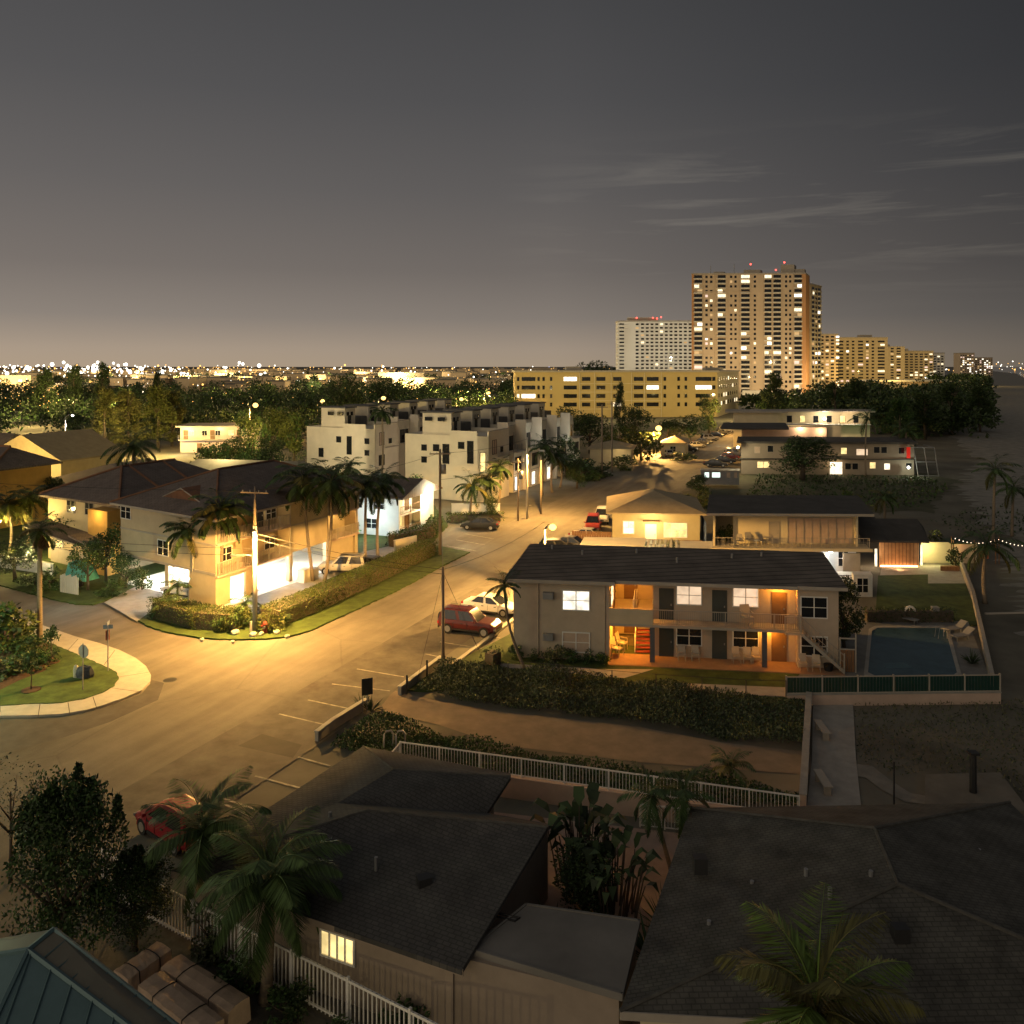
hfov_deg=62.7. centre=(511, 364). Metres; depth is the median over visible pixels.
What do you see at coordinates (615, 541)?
carport
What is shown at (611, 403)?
utility pole
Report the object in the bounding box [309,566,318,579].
wheelie bin
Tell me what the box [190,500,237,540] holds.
palm tree
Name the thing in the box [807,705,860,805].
walkway
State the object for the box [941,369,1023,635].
beach
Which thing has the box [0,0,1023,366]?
sky
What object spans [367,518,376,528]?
window
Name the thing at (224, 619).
shrub
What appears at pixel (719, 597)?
door
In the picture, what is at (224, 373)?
distant building
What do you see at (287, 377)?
distant building
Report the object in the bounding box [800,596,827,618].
window
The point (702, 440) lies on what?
parked car
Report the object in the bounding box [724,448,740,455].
parked car
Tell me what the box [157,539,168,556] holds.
window
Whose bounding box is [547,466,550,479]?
lit doorway
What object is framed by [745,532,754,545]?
patio chair
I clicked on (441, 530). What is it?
power line
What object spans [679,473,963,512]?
dark lot
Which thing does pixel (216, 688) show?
road
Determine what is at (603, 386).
window
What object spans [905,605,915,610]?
life ring
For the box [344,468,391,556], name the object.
palm tree
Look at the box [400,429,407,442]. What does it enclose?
window
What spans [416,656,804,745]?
sea grape thicket
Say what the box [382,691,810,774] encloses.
sand path
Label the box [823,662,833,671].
planter pot
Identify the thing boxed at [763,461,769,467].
window
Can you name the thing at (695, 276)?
window
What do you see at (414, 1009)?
shrub
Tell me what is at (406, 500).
door
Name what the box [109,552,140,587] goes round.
tree
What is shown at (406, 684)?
bollard
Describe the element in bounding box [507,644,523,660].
shrub
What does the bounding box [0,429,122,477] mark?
house
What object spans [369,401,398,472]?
palm tree
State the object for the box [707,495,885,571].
apartment building
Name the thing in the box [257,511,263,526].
door
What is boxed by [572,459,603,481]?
shrub
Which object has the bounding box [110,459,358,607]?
townhouse
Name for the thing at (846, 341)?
window
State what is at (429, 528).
hedge
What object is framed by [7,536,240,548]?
power line
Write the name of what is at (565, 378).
window
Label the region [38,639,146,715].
sidewalk joints
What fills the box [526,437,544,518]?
utility pole
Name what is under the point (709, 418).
tree
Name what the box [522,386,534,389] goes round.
window
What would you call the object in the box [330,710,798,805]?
sea grape hedge
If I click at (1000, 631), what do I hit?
ground
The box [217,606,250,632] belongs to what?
shrub
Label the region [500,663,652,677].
entrance path
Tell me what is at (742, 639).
window
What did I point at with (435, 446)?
window
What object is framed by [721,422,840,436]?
motel wing
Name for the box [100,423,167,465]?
palm tree
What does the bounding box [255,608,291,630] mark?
shrub
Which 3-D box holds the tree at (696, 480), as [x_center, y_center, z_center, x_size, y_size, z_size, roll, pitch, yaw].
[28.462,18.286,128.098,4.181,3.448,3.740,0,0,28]
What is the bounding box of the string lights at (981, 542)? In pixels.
[951,536,1022,563]
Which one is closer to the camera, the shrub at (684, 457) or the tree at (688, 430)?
the shrub at (684, 457)
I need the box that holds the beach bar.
[942,538,995,563]
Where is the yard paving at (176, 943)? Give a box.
[46,892,398,1023]
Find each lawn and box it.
[0,505,469,640]
[0,623,118,705]
[408,634,812,700]
[876,574,976,625]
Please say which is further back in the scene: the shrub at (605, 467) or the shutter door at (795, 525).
the shrub at (605, 467)
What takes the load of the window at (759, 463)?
in the motel at (886, 455)
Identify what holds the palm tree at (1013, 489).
on the beach
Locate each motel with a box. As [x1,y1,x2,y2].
[176,422,266,452]
[737,436,917,474]
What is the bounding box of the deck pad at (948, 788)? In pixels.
[925,772,1023,814]
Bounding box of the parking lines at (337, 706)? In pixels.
[222,534,498,817]
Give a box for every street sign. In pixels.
[78,643,88,689]
[103,620,112,670]
[362,677,372,712]
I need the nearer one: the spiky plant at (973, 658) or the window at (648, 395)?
the spiky plant at (973, 658)
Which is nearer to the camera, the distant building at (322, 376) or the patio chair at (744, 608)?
the patio chair at (744, 608)
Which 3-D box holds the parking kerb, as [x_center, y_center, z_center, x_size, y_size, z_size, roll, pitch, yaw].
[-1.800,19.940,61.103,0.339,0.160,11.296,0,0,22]
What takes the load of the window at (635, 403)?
in the apartment block at (666, 393)
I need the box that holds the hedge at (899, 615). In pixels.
[862,606,956,622]
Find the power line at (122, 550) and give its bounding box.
[0,543,248,555]
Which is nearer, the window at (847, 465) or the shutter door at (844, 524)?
the shutter door at (844, 524)
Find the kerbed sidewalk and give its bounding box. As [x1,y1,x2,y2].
[0,617,150,717]
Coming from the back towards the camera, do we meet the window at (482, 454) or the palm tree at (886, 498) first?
the window at (482, 454)
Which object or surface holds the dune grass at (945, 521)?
on the beach
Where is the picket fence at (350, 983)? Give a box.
[149,883,437,1023]
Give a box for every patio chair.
[611,636,623,657]
[615,631,627,651]
[677,644,685,661]
[691,645,699,661]
[731,646,740,663]
[737,534,743,545]
[739,604,753,626]
[743,647,751,663]
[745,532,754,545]
[751,647,760,663]
[758,534,766,544]
[798,653,807,670]
[812,654,820,671]
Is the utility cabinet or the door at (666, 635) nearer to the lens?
the door at (666, 635)
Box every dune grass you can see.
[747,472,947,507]
[931,503,1023,536]
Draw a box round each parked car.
[133,794,214,856]
[160,578,188,596]
[318,552,368,574]
[366,555,380,563]
[437,603,502,637]
[460,516,499,530]
[461,592,512,617]
[539,538,573,544]
[560,535,582,544]
[568,527,611,538]
[584,512,601,530]
[596,506,609,523]
[660,449,672,456]
[688,441,705,447]
[688,444,698,452]
[693,438,712,443]
[700,433,718,440]
[704,459,728,466]
[708,432,724,436]
[713,429,729,434]
[713,456,735,463]
[721,452,740,459]
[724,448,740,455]
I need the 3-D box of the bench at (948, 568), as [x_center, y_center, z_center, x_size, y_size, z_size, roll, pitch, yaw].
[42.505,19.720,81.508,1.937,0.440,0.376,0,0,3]
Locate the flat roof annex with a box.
[431,903,639,1023]
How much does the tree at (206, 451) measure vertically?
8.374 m
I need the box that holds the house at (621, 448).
[587,440,635,466]
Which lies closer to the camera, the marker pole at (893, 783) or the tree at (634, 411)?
the marker pole at (893, 783)
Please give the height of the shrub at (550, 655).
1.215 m
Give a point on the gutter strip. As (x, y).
(17, 733)
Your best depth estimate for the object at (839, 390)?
264.42 m
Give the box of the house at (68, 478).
[51,458,154,483]
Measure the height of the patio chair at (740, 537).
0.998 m
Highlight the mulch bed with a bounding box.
[0,630,53,689]
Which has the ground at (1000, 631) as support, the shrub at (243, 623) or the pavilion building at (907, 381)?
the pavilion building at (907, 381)
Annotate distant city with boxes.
[0,367,556,393]
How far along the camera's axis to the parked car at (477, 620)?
62.35 m
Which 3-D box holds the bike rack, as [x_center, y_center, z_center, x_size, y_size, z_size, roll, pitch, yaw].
[-6.015,19.355,43.017,1.150,1.290,0.200,0,0,0]
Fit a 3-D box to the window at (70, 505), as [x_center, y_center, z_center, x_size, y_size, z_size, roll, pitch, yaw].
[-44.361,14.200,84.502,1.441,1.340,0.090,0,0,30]
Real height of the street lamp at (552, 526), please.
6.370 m
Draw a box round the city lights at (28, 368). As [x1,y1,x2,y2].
[0,361,1023,411]
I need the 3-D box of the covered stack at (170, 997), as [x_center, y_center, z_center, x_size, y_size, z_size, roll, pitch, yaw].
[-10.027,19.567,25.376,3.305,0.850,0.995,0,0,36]
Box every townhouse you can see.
[0,445,62,528]
[23,458,209,575]
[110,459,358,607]
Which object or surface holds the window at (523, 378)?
in the apartment block at (666, 393)
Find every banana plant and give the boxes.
[530,782,627,891]
[574,825,662,918]
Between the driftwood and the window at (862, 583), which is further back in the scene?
the window at (862, 583)
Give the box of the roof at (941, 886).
[619,800,1023,1023]
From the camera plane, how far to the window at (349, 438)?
138.43 m
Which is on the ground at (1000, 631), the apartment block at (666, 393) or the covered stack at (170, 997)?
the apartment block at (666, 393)
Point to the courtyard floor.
(651, 842)
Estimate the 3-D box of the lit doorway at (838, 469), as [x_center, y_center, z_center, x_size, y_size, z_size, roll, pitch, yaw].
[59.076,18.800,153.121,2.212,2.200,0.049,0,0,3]
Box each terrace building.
[307,398,458,475]
[405,401,583,505]
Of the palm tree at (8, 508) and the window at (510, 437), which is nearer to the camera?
the palm tree at (8, 508)
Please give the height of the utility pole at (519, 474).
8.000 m
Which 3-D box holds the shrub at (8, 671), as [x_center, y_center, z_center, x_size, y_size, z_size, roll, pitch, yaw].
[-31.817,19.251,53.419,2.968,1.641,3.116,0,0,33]
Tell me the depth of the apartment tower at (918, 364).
869.35 m
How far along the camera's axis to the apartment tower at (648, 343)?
620.83 m
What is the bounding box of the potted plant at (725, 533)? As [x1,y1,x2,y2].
[716,524,732,541]
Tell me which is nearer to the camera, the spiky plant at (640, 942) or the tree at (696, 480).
the spiky plant at (640, 942)
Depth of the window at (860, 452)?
152.89 m
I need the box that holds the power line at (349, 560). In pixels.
[258,539,439,573]
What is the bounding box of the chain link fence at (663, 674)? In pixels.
[508,660,785,702]
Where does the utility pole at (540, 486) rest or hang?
on the road
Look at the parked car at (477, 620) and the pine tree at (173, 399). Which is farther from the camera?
the pine tree at (173, 399)
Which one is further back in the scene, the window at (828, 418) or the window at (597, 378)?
the window at (597, 378)
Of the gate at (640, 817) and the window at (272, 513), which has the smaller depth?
the gate at (640, 817)
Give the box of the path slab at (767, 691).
[659,683,784,696]
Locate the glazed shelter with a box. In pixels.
[907,445,938,476]
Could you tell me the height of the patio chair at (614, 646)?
1.188 m
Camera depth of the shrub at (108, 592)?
72.02 m
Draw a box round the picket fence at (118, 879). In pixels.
[101,848,148,918]
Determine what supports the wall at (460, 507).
on the ground at (1000, 631)
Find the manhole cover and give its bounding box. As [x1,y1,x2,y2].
[163,677,176,681]
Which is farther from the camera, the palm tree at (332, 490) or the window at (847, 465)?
the window at (847, 465)
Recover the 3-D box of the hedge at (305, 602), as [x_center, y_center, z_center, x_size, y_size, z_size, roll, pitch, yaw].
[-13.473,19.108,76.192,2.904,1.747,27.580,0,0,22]
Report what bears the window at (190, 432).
in the motel at (193, 436)
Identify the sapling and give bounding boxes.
[22,650,39,689]
[42,625,60,661]
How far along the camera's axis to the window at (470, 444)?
123.15 m
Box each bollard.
[406,675,407,693]
[426,660,427,676]
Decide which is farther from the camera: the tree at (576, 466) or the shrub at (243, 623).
the tree at (576, 466)
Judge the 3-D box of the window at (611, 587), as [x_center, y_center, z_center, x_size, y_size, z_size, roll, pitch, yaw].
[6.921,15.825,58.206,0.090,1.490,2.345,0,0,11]
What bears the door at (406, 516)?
in the house at (415, 506)
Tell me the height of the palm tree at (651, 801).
4.104 m
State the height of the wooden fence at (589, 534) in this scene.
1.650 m
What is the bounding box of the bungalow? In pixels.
[171,745,551,1023]
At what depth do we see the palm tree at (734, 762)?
39.74 m
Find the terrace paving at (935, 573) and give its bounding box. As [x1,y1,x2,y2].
[880,565,964,582]
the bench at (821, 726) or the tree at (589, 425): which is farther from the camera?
the tree at (589, 425)
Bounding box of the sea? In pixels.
[993,367,1023,376]
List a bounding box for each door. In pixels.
[183,430,187,439]
[210,430,214,438]
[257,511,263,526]
[405,499,408,509]
[405,514,408,529]
[613,586,615,607]
[624,584,637,598]
[624,626,637,632]
[645,524,656,543]
[659,588,673,619]
[659,628,673,656]
[712,590,726,621]
[712,630,726,658]
[769,521,779,543]
[771,592,786,623]
[771,632,786,661]
[787,517,803,543]
[804,517,819,543]
[820,517,836,543]
[837,517,852,543]
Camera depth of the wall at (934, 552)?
85.03 m
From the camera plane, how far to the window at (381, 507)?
97.90 m
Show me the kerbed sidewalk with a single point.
(123, 664)
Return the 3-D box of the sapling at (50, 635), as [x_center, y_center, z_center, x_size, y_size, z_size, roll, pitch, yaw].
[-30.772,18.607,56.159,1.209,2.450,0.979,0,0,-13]
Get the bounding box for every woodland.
[0,370,518,443]
[736,371,1004,437]
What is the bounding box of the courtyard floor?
[494,812,679,1023]
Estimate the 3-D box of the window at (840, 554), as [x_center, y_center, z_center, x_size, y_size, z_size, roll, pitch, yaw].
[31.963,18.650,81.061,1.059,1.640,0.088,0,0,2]
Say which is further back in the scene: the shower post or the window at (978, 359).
the window at (978, 359)
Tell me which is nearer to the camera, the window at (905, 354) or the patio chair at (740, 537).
the patio chair at (740, 537)
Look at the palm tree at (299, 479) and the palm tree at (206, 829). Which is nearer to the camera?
the palm tree at (206, 829)
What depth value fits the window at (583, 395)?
321.28 m
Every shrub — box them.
[0,548,36,564]
[0,601,40,654]
[0,622,42,649]
[0,637,39,666]
[0,654,39,681]
[4,648,57,672]
[12,570,56,586]
[18,633,50,650]
[31,565,59,593]
[32,646,61,664]
[93,578,126,597]
[129,565,152,589]
[183,895,224,966]
[210,616,231,631]
[212,948,274,996]
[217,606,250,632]
[238,606,252,628]
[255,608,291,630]
[258,974,316,1023]
[326,1012,351,1023]
[374,991,430,1023]
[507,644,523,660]
[527,648,543,662]
[540,644,566,662]
[550,831,624,913]
[560,648,581,662]
[563,457,593,473]
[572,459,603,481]
[579,648,595,666]
[586,462,612,477]
[595,652,611,665]
[608,454,638,470]
[669,451,697,460]
[686,491,710,508]
[834,490,861,498]
[928,530,945,541]
[945,547,966,565]
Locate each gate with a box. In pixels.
[639,804,689,829]
[839,633,855,672]
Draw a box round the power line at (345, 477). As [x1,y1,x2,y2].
[256,453,438,490]
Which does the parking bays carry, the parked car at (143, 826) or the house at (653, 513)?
the parked car at (143, 826)
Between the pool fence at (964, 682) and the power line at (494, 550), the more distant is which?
the power line at (494, 550)
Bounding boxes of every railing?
[392,743,400,752]
[399,741,799,806]
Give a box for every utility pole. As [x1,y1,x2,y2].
[230,486,267,630]
[429,449,450,554]
[441,566,444,658]
[512,459,523,520]
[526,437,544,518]
[540,460,541,513]
[596,405,607,477]
[610,401,613,471]
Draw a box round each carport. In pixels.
[580,537,645,546]
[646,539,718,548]
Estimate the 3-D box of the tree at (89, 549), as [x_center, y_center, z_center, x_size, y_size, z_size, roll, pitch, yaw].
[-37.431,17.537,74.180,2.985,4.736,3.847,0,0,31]
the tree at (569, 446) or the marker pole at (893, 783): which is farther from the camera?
the tree at (569, 446)
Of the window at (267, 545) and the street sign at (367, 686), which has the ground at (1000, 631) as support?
the street sign at (367, 686)
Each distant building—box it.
[0,375,40,392]
[173,375,199,377]
[214,373,238,375]
[229,376,290,384]
[306,374,334,379]
[378,372,425,385]
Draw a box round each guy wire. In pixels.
[415,578,441,688]
[444,575,485,664]
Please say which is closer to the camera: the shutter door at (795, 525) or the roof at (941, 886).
the roof at (941, 886)
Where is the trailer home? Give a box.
[700,468,739,484]
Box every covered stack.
[114,941,171,990]
[138,971,223,1023]
[161,954,250,1023]
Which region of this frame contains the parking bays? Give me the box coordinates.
[0,570,512,937]
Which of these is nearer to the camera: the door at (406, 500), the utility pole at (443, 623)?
the utility pole at (443, 623)
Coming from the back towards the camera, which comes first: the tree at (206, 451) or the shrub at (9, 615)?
the tree at (206, 451)
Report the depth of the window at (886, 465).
152.67 m
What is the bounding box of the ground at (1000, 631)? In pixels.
[0,367,1023,912]
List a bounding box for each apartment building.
[504,544,847,675]
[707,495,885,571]
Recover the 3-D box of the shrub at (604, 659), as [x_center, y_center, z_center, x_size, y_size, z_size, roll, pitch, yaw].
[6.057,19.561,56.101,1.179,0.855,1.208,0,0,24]
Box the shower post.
[966,750,979,793]
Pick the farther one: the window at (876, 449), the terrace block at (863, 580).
the window at (876, 449)
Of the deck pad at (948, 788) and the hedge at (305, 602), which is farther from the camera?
the hedge at (305, 602)
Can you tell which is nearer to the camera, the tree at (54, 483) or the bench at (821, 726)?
the bench at (821, 726)
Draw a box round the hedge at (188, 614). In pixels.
[145,593,252,631]
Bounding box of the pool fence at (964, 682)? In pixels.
[785,673,1000,693]
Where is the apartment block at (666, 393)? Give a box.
[512,367,739,416]
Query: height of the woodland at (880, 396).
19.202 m
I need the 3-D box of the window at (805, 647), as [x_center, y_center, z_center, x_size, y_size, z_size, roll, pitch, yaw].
[19.868,18.500,55.252,1.745,1.340,0.090,0,0,8]
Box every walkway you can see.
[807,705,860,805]
[857,764,924,803]
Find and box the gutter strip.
[0,680,163,753]
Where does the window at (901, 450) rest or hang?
in the motel at (886, 455)
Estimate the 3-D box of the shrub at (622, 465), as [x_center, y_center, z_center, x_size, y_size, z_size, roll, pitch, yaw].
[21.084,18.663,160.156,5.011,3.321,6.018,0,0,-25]
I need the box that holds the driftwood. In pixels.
[984,611,1023,614]
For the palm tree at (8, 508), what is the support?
on the verge lawn at (364, 598)
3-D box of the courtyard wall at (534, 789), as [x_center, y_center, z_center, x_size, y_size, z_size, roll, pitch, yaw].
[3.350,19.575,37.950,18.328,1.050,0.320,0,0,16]
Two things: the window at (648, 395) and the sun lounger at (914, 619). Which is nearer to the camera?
the sun lounger at (914, 619)
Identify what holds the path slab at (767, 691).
on the lawn at (750, 678)
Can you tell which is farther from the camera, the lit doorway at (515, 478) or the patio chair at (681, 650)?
the lit doorway at (515, 478)
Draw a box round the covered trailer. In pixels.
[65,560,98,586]
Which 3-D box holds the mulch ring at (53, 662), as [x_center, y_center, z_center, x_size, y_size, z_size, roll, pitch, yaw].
[-30.780,19.820,56.085,1.100,0.060,1.047,0,0,0]
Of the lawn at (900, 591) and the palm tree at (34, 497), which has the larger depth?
the palm tree at (34, 497)
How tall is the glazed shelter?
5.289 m
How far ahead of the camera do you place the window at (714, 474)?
137.56 m
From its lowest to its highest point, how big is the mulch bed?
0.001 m
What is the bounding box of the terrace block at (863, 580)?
[828,552,872,596]
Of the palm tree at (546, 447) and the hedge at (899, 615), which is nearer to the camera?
the hedge at (899, 615)
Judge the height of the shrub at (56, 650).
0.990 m
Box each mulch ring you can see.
[21,686,40,692]
[42,659,59,664]
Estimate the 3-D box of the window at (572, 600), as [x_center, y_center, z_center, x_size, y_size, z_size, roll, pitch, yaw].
[4.333,15.925,56.812,1.895,1.390,0.090,0,0,8]
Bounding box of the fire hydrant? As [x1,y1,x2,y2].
[261,621,268,632]
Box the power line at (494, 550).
[446,522,543,568]
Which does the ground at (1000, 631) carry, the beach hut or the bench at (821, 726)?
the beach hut
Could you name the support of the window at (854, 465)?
in the motel at (886, 455)
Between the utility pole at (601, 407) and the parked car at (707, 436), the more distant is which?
the parked car at (707, 436)
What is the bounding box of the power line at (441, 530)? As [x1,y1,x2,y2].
[440,496,442,562]
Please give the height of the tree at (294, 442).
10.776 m
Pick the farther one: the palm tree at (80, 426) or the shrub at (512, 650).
the palm tree at (80, 426)
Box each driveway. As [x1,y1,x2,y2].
[104,586,188,620]
[229,546,393,612]
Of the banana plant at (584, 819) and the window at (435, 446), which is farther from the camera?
the window at (435, 446)
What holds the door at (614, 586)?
in the apartment building at (580, 599)
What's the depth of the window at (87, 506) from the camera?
83.15 m
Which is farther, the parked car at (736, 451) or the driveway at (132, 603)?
the parked car at (736, 451)
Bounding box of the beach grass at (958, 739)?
[854,698,1023,794]
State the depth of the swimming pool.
58.19 m
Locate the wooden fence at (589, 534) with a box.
[572,531,610,538]
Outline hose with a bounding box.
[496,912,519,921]
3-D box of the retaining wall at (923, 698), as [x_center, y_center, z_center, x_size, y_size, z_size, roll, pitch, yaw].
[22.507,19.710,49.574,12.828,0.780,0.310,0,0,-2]
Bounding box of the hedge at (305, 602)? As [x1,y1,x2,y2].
[257,539,437,626]
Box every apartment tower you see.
[615,317,691,369]
[691,262,809,397]
[809,283,821,390]
[821,334,838,387]
[838,335,887,386]
[888,344,904,384]
[905,349,932,378]
[933,353,944,375]
[954,353,974,373]
[975,357,992,375]
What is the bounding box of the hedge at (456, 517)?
[446,510,504,523]
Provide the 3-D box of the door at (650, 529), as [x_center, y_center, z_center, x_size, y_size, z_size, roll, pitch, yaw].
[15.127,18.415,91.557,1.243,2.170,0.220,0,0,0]
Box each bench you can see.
[813,769,832,795]
[814,719,830,740]
[940,565,959,570]
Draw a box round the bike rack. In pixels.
[383,730,405,752]
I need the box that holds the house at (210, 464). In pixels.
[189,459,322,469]
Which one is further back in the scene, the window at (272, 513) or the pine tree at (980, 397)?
the pine tree at (980, 397)
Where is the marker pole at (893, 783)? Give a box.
[893,762,894,804]
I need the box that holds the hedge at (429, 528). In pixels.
[385,514,442,546]
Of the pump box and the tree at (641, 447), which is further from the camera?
the tree at (641, 447)
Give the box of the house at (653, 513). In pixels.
[606,488,706,547]
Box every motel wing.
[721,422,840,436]
[725,409,874,446]
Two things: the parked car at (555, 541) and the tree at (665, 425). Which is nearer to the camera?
the parked car at (555, 541)
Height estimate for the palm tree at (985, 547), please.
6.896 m
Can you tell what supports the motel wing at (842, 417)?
on the ground at (1000, 631)
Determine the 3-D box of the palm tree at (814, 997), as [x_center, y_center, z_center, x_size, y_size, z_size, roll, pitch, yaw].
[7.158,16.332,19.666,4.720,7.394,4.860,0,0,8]
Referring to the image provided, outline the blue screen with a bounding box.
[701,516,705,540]
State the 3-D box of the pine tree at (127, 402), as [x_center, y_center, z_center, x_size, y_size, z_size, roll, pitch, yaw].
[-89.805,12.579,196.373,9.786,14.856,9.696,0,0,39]
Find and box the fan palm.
[18,510,67,637]
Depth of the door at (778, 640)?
56.40 m
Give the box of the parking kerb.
[452,617,512,664]
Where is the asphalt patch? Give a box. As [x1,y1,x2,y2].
[239,734,301,757]
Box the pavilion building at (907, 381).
[859,379,960,387]
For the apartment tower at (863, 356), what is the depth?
689.18 m
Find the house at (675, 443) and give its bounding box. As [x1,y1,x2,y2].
[660,435,690,456]
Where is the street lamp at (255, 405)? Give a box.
[249,403,257,417]
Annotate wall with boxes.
[0,555,53,575]
[51,547,85,564]
[314,698,365,741]
[393,535,416,551]
[397,655,440,695]
[451,503,499,513]
[500,775,732,823]
[786,691,1001,706]
[799,691,811,805]
[921,542,976,562]
[958,556,993,686]
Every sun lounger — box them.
[894,609,919,624]
[944,619,967,633]
[949,626,974,640]
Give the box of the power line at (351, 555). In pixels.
[256,533,441,569]
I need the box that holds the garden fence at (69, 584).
[60,574,78,594]
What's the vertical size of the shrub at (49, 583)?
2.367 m
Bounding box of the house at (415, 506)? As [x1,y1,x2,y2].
[348,474,442,535]
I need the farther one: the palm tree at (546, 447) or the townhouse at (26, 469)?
the palm tree at (546, 447)
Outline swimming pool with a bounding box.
[864,626,961,679]
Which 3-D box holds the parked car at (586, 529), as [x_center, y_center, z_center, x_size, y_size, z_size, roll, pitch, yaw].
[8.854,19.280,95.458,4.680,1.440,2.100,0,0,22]
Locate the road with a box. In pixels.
[0,408,777,928]
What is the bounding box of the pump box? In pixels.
[931,606,939,610]
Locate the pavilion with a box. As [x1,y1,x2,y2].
[0,927,178,1023]
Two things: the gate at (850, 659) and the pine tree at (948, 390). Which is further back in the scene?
the pine tree at (948, 390)
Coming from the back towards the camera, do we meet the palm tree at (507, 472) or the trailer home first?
the trailer home
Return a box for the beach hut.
[872,518,929,566]
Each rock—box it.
[73,665,77,677]
[75,665,94,678]
[231,629,238,634]
[249,631,256,636]
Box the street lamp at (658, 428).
[653,426,661,454]
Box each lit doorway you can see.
[514,476,516,490]
[531,470,534,484]
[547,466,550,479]
[830,462,841,473]
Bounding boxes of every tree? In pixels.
[0,486,34,554]
[0,537,36,579]
[0,752,50,882]
[0,761,132,951]
[4,485,47,551]
[29,367,58,421]
[37,476,64,511]
[45,516,74,547]
[60,364,85,411]
[66,535,106,589]
[75,422,98,433]
[81,522,123,582]
[82,384,129,443]
[86,844,174,954]
[92,361,113,411]
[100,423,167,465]
[102,387,146,445]
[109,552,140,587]
[137,384,178,448]
[140,765,271,914]
[147,593,179,618]
[152,369,162,391]
[153,390,188,446]
[159,516,197,559]
[159,572,191,596]
[188,483,253,572]
[190,442,232,462]
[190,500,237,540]
[194,802,351,1006]
[219,436,261,459]
[228,588,260,619]
[234,410,266,459]
[251,438,290,460]
[252,406,292,459]
[265,454,337,580]
[278,411,306,460]
[297,458,369,582]
[322,372,363,405]
[333,456,365,475]
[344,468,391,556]
[357,462,408,555]
[362,375,406,402]
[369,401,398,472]
[453,467,492,511]
[473,465,503,502]
[483,494,498,514]
[484,566,527,672]
[485,455,512,502]
[528,433,560,495]
[539,442,567,492]
[550,452,573,487]
[556,405,595,435]
[557,435,580,476]
[565,459,586,488]
[573,413,610,453]
[577,360,615,369]
[597,424,639,442]
[613,381,626,438]
[617,760,690,869]
[620,431,663,460]
[621,404,655,430]
[622,422,660,445]
[648,763,715,838]
[655,417,685,437]
[669,414,708,442]
[685,474,711,495]
[698,393,721,432]
[710,745,755,786]
[713,881,925,1023]
[754,390,780,408]
[759,371,789,408]
[768,435,840,479]
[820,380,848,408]
[839,575,865,647]
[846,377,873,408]
[847,406,883,476]
[868,486,902,518]
[890,420,921,445]
[926,381,971,434]
[953,519,1023,603]
[964,385,996,431]
[971,454,1022,546]
[991,473,1023,536]
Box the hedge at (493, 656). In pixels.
[480,645,505,667]
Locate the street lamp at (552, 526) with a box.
[544,524,555,543]
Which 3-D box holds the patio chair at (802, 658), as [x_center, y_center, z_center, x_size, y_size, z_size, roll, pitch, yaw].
[19.044,19.435,54.964,0.561,0.950,0.640,0,0,7]
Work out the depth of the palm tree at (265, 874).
25.80 m
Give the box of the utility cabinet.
[297,567,310,582]
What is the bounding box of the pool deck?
[796,621,987,691]
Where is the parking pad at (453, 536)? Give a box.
[436,525,521,554]
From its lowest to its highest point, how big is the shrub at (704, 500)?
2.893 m
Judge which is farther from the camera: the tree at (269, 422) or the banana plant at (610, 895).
the tree at (269, 422)
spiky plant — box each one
[359,696,383,711]
[633,883,661,926]
[636,909,650,959]
[959,647,981,663]
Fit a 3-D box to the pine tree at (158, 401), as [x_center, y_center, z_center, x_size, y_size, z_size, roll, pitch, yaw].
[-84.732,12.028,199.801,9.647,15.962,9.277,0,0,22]
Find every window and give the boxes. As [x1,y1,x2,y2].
[55,540,62,547]
[66,500,75,512]
[84,503,93,514]
[120,506,130,519]
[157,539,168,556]
[188,430,193,435]
[215,430,220,434]
[223,545,231,561]
[228,430,233,434]
[264,534,274,550]
[265,508,276,520]
[319,448,323,456]
[319,928,355,967]
[336,436,340,442]
[347,436,351,454]
[364,438,368,443]
[364,450,368,455]
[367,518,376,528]
[373,499,384,509]
[379,432,381,445]
[379,454,384,465]
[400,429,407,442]
[421,444,426,450]
[421,456,426,462]
[433,444,438,450]
[442,444,448,463]
[458,442,463,448]
[467,441,473,463]
[480,452,485,472]
[492,439,496,454]
[509,435,512,450]
[515,456,520,470]
[522,377,534,380]
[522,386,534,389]
[522,394,534,397]
[527,432,529,445]
[532,452,537,465]
[543,429,545,440]
[557,426,559,437]
[562,590,589,610]
[562,631,589,652]
[564,377,576,380]
[564,386,576,388]
[564,394,576,397]
[564,403,576,405]
[574,441,578,452]
[582,377,589,380]
[582,394,589,397]
[596,377,604,380]
[596,385,604,388]
[596,394,604,397]
[596,402,604,405]
[610,586,613,607]
[613,377,620,380]
[623,521,633,533]
[634,377,642,380]
[634,385,642,388]
[634,394,642,397]
[634,402,642,405]
[641,323,691,368]
[647,377,658,380]
[647,385,658,388]
[647,394,658,397]
[647,402,658,405]
[664,522,686,537]
[676,586,701,605]
[676,629,701,646]
[694,275,801,391]
[696,377,711,380]
[696,385,711,388]
[696,394,711,397]
[712,472,720,477]
[732,588,758,607]
[732,631,758,648]
[754,447,759,452]
[757,461,762,467]
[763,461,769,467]
[767,445,773,451]
[787,415,791,422]
[800,415,804,422]
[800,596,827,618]
[800,636,827,656]
[812,287,819,389]
[813,416,818,422]
[826,416,831,422]
[838,552,848,566]
[840,416,844,422]
[841,447,846,453]
[845,463,850,469]
[846,341,873,361]
[852,463,857,469]
[853,416,858,422]
[856,449,867,455]
[857,577,868,592]
[869,462,875,468]
[874,447,879,452]
[881,447,886,452]
[884,463,889,469]
[898,447,904,453]
[905,354,932,359]
[905,463,911,469]
[961,355,972,371]
[975,359,991,373]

